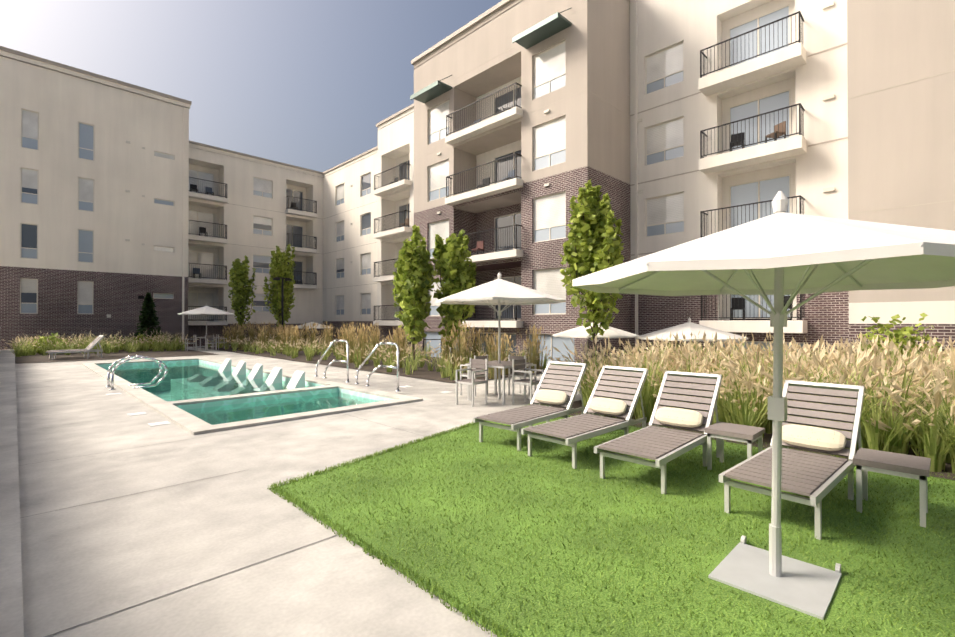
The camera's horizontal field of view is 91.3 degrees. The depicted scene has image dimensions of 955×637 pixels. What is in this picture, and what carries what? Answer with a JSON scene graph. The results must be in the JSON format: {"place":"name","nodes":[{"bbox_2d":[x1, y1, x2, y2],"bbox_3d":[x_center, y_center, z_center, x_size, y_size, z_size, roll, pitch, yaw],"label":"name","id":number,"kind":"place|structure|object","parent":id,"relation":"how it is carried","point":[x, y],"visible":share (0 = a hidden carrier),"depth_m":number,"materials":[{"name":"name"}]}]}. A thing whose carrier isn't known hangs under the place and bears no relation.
{"place":"outdoors","nodes":[
{"label":"outdoors","id":0,"kind":"place"},
{"bbox_2d":[15,345,597,636],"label":"pool deck","id":1,"kind":"structure","parent":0,"point":[86,562],"depth_m":4.05,"materials":[{"name":"beige concrete"}]},
{"bbox_2d":[0,327,23,636],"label":"wall","id":2,"kind":"structure","parent":1,"relation":"on","point":[11,610],"depth_m":3.57,"materials":[{"name":"concrete"}]},
{"bbox_2d":[105,355,167,389],"bbox_3d":[-8.180,1.283,11.226,1.136,0.760,0.704,0,-1,-45],"label":"pool grab rail","id":3,"kind":"object","parent":1,"relation":"on","point":[157,361],"visible":0.98,"depth_m":11.16,"materials":[{"name":"silver metal"}]},
{"bbox_2d":[185,335,195,350],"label":"chair","id":4,"kind":"object","parent":1,"relation":"on","point":[187,342],"visible":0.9,"depth_m":25.58,"materials":[{"name":"grey paint"}]},
{"bbox_2d":[178,303,233,350],"bbox_3d":[-15.223,0.471,26.223,2.594,2.630,2.594,0,-1,-45],"label":"umbrella","id":5,"kind":"object","parent":1,"relation":"on","point":[206,310],"visible":1,"depth_m":25.75,"materials":[{"name":"fabric"}]},
{"bbox_2d":[196,337,217,350],"bbox_3d":[-15.223,1.410,26.217,0.900,0.752,0.900,0,-1,-45],"label":"table","id":6,"kind":"object","parent":1,"relation":"on","point":[200,342],"visible":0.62,"depth_m":26.20,"materials":[{"name":"grey paint"}]},
{"bbox_2d":[205,335,215,350],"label":"chair","id":7,"kind":"object","parent":1,"relation":"on","point":[207,339],"visible":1,"depth_m":25.64,"materials":[{"name":"grey paint"}]},
{"bbox_2d":[216,334,226,349],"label":"chair","id":8,"kind":"object","parent":1,"relation":"on","point":[218,338],"visible":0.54,"depth_m":26.67,"materials":[{"name":"grey paint"}]},
{"bbox_2d":[16,352,452,636],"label":"deck joints","id":9,"kind":"object","parent":1,"relation":"on","point":[165,422],"visible":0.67,"depth_m":4.83,"materials":[{"name":"grey concrete"}]},
{"bbox_2d":[232,361,245,374],"bbox_3d":[-8.162,1.756,14.975,1.240,0.704,0.480,0,-1,-45],"label":"pool chair","id":10,"kind":"object","parent":1,"relation":"on","point":[240,369],"visible":0.23,"depth_m":15.21,"materials":[{"name":"white plastic"}]},
{"bbox_2d":[103,362,376,424],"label":"pool water","id":11,"kind":"structure","parent":1,"relation":"in","point":[184,381],"depth_m":12.62,"materials":[{"name":"teal liquid"}]},
{"bbox_2d":[218,358,230,371],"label":"pool chair","id":12,"kind":"object","parent":11,"relation":"in","point":[225,366],"visible":0.33,"depth_m":16.23,"materials":[{"name":"white plastic"}]},
{"bbox_2d":[247,363,262,378],"bbox_3d":[-7.140,1.749,13.946,1.240,0.704,0.480,0,-1,-45],"label":"pool chair","id":13,"kind":"object","parent":1,"relation":"on","point":[256,372],"visible":0.27,"depth_m":14.18,"materials":[{"name":"white plastic"}]},
{"bbox_2d":[266,367,281,383],"bbox_3d":[-6.119,1.741,12.918,1.240,0.704,0.480,0,-1,-45],"label":"pool chair","id":14,"kind":"object","parent":1,"relation":"on","point":[274,376],"visible":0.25,"depth_m":13.16,"materials":[{"name":"white plastic"}]},
{"bbox_2d":[287,370,304,388],"bbox_3d":[-5.097,1.734,11.889,1.240,0.704,0.480,0,-1,-45],"label":"pool chair","id":15,"kind":"object","parent":1,"relation":"in","point":[297,380],"visible":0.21,"depth_m":12.13,"materials":[{"name":"white plastic"}]},
{"bbox_2d":[314,339,349,382],"bbox_3d":[-3.938,1.101,12.586,0.110,1.090,1.869,0,-1,-45],"label":"pool rail","id":16,"kind":"object","parent":1,"relation":"on","point":[334,360],"visible":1,"depth_m":12.41,"materials":[{"name":"silver metal"}]},
{"bbox_2d":[355,342,400,391],"bbox_3d":[-2.388,1.090,11.025,0.110,1.090,1.869,0,-1,-45],"label":"pool rail","id":17,"kind":"object","parent":1,"relation":"on","point":[379,366],"visible":1,"depth_m":10.84,"materials":[{"name":"silver metal"}]},
{"bbox_2d":[319,334,471,353],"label":"stair handrails","id":18,"kind":"object","parent":1,"relation":"on","point":[423,341],"visible":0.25,"depth_m":18.63,"materials":[{"name":"black metal"}]},
{"bbox_2d":[456,358,487,406],"bbox_3d":[-0.114,1.227,9.089,0.440,0.880,0.440,0,-1,40],"label":"dining chair","id":19,"kind":"object","parent":1,"relation":"on","point":[471,381],"visible":1,"depth_m":9.11,"materials":[{"name":"grey paint"}]},
{"bbox_2d":[460,355,487,396],"bbox_3d":[-0.075,1.235,10.256,0.440,0.880,0.440,0,-1,40],"label":"dining chair","id":20,"kind":"object","parent":1,"relation":"on","point":[476,375],"visible":0.4,"depth_m":10.14,"materials":[{"name":"grey paint"}]},
{"bbox_2d":[15,346,954,479],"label":"planting bed soil","id":21,"kind":"structure","parent":1,"relation":"on","point":[423,372],"depth_m":18.60,"materials":[{"name":"brown soil"}]},
{"bbox_2d":[27,333,70,353],"bbox_3d":[-21.115,1.229,23.167,1.664,1.088,1.673,0,0,15],"label":"shrub","id":22,"kind":"object","parent":21,"relation":"on","point":[41,339],"visible":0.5,"depth_m":22.81,"materials":[{"name":"green plant"}]},
{"bbox_2d":[46,336,103,359],"bbox_3d":[-17.277,1.248,20.082,0.660,0.966,1.837,0,-1,41],"label":"lounger","id":23,"kind":"object","parent":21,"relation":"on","point":[96,341],"visible":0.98,"depth_m":20.22,"materials":[{"name":"grey paint"}]},
{"bbox_2d":[3,330,194,356],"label":"ornamental grass","id":24,"kind":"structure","parent":21,"relation":"on","point":[84,342],"depth_m":24.09,"materials":[{"name":"green plant"}]},
{"bbox_2d":[120,333,156,348],"bbox_3d":[-19.055,1.286,26.379,1.631,1.020,1.657,0,0,-4],"label":"shrub","id":25,"kind":"object","parent":21,"relation":"on","point":[140,336],"visible":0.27,"depth_m":26.20,"materials":[{"name":"green plant"}]},
{"bbox_2d":[134,292,162,344],"bbox_3d":[-19.566,0.117,27.753,1.650,3.359,1.635,0,-1,-45],"label":"conifer","id":26,"kind":"object","parent":21,"relation":"on","point":[146,313],"visible":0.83,"depth_m":27.60,"materials":[{"name":"green plant"}]},
{"bbox_2d":[228,255,256,328],"bbox_3d":[-15.315,-1.123,30.257,1.543,5.874,1.499,0,0,25],"label":"tree","id":27,"kind":"object","parent":21,"relation":"on","point":[240,293],"visible":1,"depth_m":30.06,"materials":[{"name":"green plant"}]},
{"bbox_2d":[262,246,294,338],"bbox_3d":[-12.994,-1.453,30.550,1.856,6.539,1.835,0,0,-10],"label":"tree","id":28,"kind":"object","parent":21,"relation":"on","point":[277,270],"visible":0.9,"depth_m":30.22,"materials":[{"name":"green plant"}]},
{"bbox_2d":[273,277,410,354],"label":"lamp posts","id":29,"kind":"object","parent":21,"relation":"on","point":[282,300],"visible":0.44,"depth_m":27.59,"materials":[{"name":"black metal"}]},
{"bbox_2d":[197,333,561,379],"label":"poolside grasses","id":30,"kind":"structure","parent":21,"relation":"on","point":[420,356],"depth_m":17.47,"materials":[{"name":"beige plant"}]},
{"bbox_2d":[222,319,546,378],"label":"reed grass clumps","id":31,"kind":"object","parent":21,"relation":"on","point":[288,331],"visible":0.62,"depth_m":17.56,"materials":[{"name":"plant"}]},
{"bbox_2d":[392,225,434,361],"bbox_3d":[-2.050,-0.655,15.533,1.536,4.732,1.614,0,-1,-45],"label":"tree","id":32,"kind":"object","parent":21,"relation":"on","point":[412,281],"visible":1,"depth_m":15.13,"materials":[{"name":"green plant"}]},
{"bbox_2d":[430,229,476,367],"bbox_3d":[-0.765,-0.618,15.461,1.558,4.658,1.555,0,0,15],"label":"tree","id":33,"kind":"object","parent":21,"relation":"on","point":[456,272],"visible":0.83,"depth_m":15.19,"materials":[{"name":"green plant"}]},
{"bbox_2d":[559,180,624,357],"bbox_3d":[3.710,-1.340,14.140,2.102,6.083,1.789,0,0,-13],"label":"tree","id":34,"kind":"object","parent":21,"relation":"on","point":[591,245],"visible":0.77,"depth_m":14.13,"materials":[{"name":"green plant"}]},
{"bbox_2d":[543,331,954,473],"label":"grasses","id":35,"kind":"object","parent":21,"relation":"on","point":[906,398],"visible":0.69,"depth_m":6.47,"materials":[{"name":"beige plant"}]},
{"bbox_2d":[859,313,940,359],"bbox_3d":[9.451,0.676,10.512,1.691,2.012,2.018,0,-1,-45],"label":"shrub","id":36,"kind":"object","parent":21,"relation":"on","point":[899,335],"visible":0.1,"depth_m":10.33,"materials":[{"name":"green plant"}]},
{"bbox_2d":[465,360,532,404],"bbox_3d":[0.454,1.295,9.652,1.000,0.752,1.000,0,-1,40],"label":"dining table","id":37,"kind":"object","parent":1,"relation":"on","point":[495,364],"visible":0.65,"depth_m":9.57,"materials":[{"name":"grey paint"}]},
{"bbox_2d":[436,272,565,399],"bbox_3d":[0.454,0.356,9.659,2.502,2.630,2.502,0,0,30],"label":"patio umbrella","id":38,"kind":"object","parent":1,"relation":"on","point":[499,291],"visible":1,"depth_m":9.17,"materials":[{"name":"white fabric"}]},
{"bbox_2d":[508,355,535,394],"bbox_3d":[0.986,1.235,10.252,0.440,0.880,0.440,0,-1,40],"label":"dining chair","id":39,"kind":"object","parent":1,"relation":"on","point":[518,358],"visible":0.5,"depth_m":10.21,"materials":[{"name":"grey paint"}]},
{"bbox_2d":[512,358,543,404],"bbox_3d":[0.982,1.226,9.050,0.440,0.880,0.440,0,-1,40],"label":"dining chair","id":40,"kind":"object","parent":1,"relation":"on","point":[525,381],"visible":0.9,"depth_m":9.02,"materials":[{"name":"grey paint"}]},
{"bbox_2d":[267,404,954,636],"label":"turf lawn","id":41,"kind":"structure","parent":1,"relation":"on","point":[833,612],"depth_m":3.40,"materials":[{"name":"green plant"}]},
{"bbox_2d":[473,361,586,450],"bbox_3d":[0.799,1.154,6.565,0.660,0.966,1.837,0,-1,42],"label":"lounger","id":42,"kind":"object","parent":41,"relation":"on","point":[538,409],"visible":1,"depth_m":6.75,"materials":[{"name":"grey paint"}]},
{"bbox_2d":[521,365,648,468],"bbox_3d":[1.400,1.149,5.846,1.837,0.966,0.660,0,-1,-44],"label":"lounger","id":43,"kind":"object","parent":41,"relation":"on","point":[587,424],"visible":0.96,"depth_m":5.99,"materials":[{"name":"grey paint"}]},
{"bbox_2d":[594,371,721,494],"bbox_3d":[2.037,1.144,5.106,0.660,0.966,1.837,0,-1,44],"label":"lounger","id":44,"kind":"object","parent":41,"relation":"on","point":[659,442],"visible":0.96,"depth_m":5.27,"materials":[{"name":"grey paint"}]},
{"bbox_2d":[705,422,764,469],"bbox_3d":[2.764,1.401,5.012,0.460,0.450,0.460,0,-1,-45],"label":"side table","id":45,"kind":"object","parent":41,"relation":"on","point":[748,435],"visible":0.83,"depth_m":4.96,"materials":[{"name":"grey paint"}]},
{"bbox_2d":[572,191,954,619],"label":"umbrella","id":46,"kind":"object","parent":41,"relation":"on","point":[780,253],"visible":0.98,"depth_m":2.88,"materials":[{"name":"white fabric"}]},
{"bbox_2d":[719,380,864,539],"bbox_3d":[2.877,1.138,4.188,1.837,0.966,0.660,0,-1,-42],"label":"lounger","id":47,"kind":"object","parent":41,"relation":"on","point":[816,478],"visible":0.81,"depth_m":4.30,"materials":[{"name":"grey paint"}]},
{"bbox_2d":[853,448,930,527],"bbox_3d":[3.467,1.393,3.907,0.460,0.450,0.460,0,-1,-45],"label":"side table","id":48,"kind":"object","parent":41,"relation":"on","point":[865,460],"visible":0.94,"depth_m":3.84,"materials":[{"name":"grey paint"}]},
{"bbox_2d":[0,0,789,320],"label":"sky","id":49,"kind":"structure","parent":0,"point":[308,84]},
{"bbox_2d":[553,323,639,341],"bbox_3d":[3.975,1.574,15.826,2.687,3.180,2.687,0,-1,-45],"label":"patio umbrella","id":50,"kind":"object","parent":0,"point":[581,332],"depth_m":15.06,"materials":[{"name":"fabric"}]},
{"bbox_2d":[636,317,747,343],"bbox_3d":[6.230,1.559,13.697,2.779,3.180,2.779,0,-1,-45],"label":"patio umbrella","id":51,"kind":"object","parent":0,"point":[688,328],"depth_m":13.05,"materials":[{"name":"fabric"}]},
{"label":"ground","id":52,"kind":"structure","parent":0,"visible":0},
{"bbox_2d":[291,320,331,332],"bbox_3d":[-11.524,1.690,32.566,2.594,3.180,2.594,0,-1,-45],"label":"umbrella","id":53,"kind":"object","parent":52,"relation":"on","point":[312,322],"visible":0.44,"depth_m":31.90,"materials":[{"name":"fabric"}]},
{"bbox_2d":[0,0,954,366],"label":"apartment buildings","id":54,"kind":"structure","parent":52,"relation":"on","point":[640,112],"depth_m":20.21,"materials":[{"name":"paint"}]},
{"bbox_2d":[190,107,791,319],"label":"balcony chairs","id":55,"kind":"object","parent":54,"relation":"on","point":[738,303],"visible":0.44,"depth_m":17.41,"materials":[{"name":"brown"}]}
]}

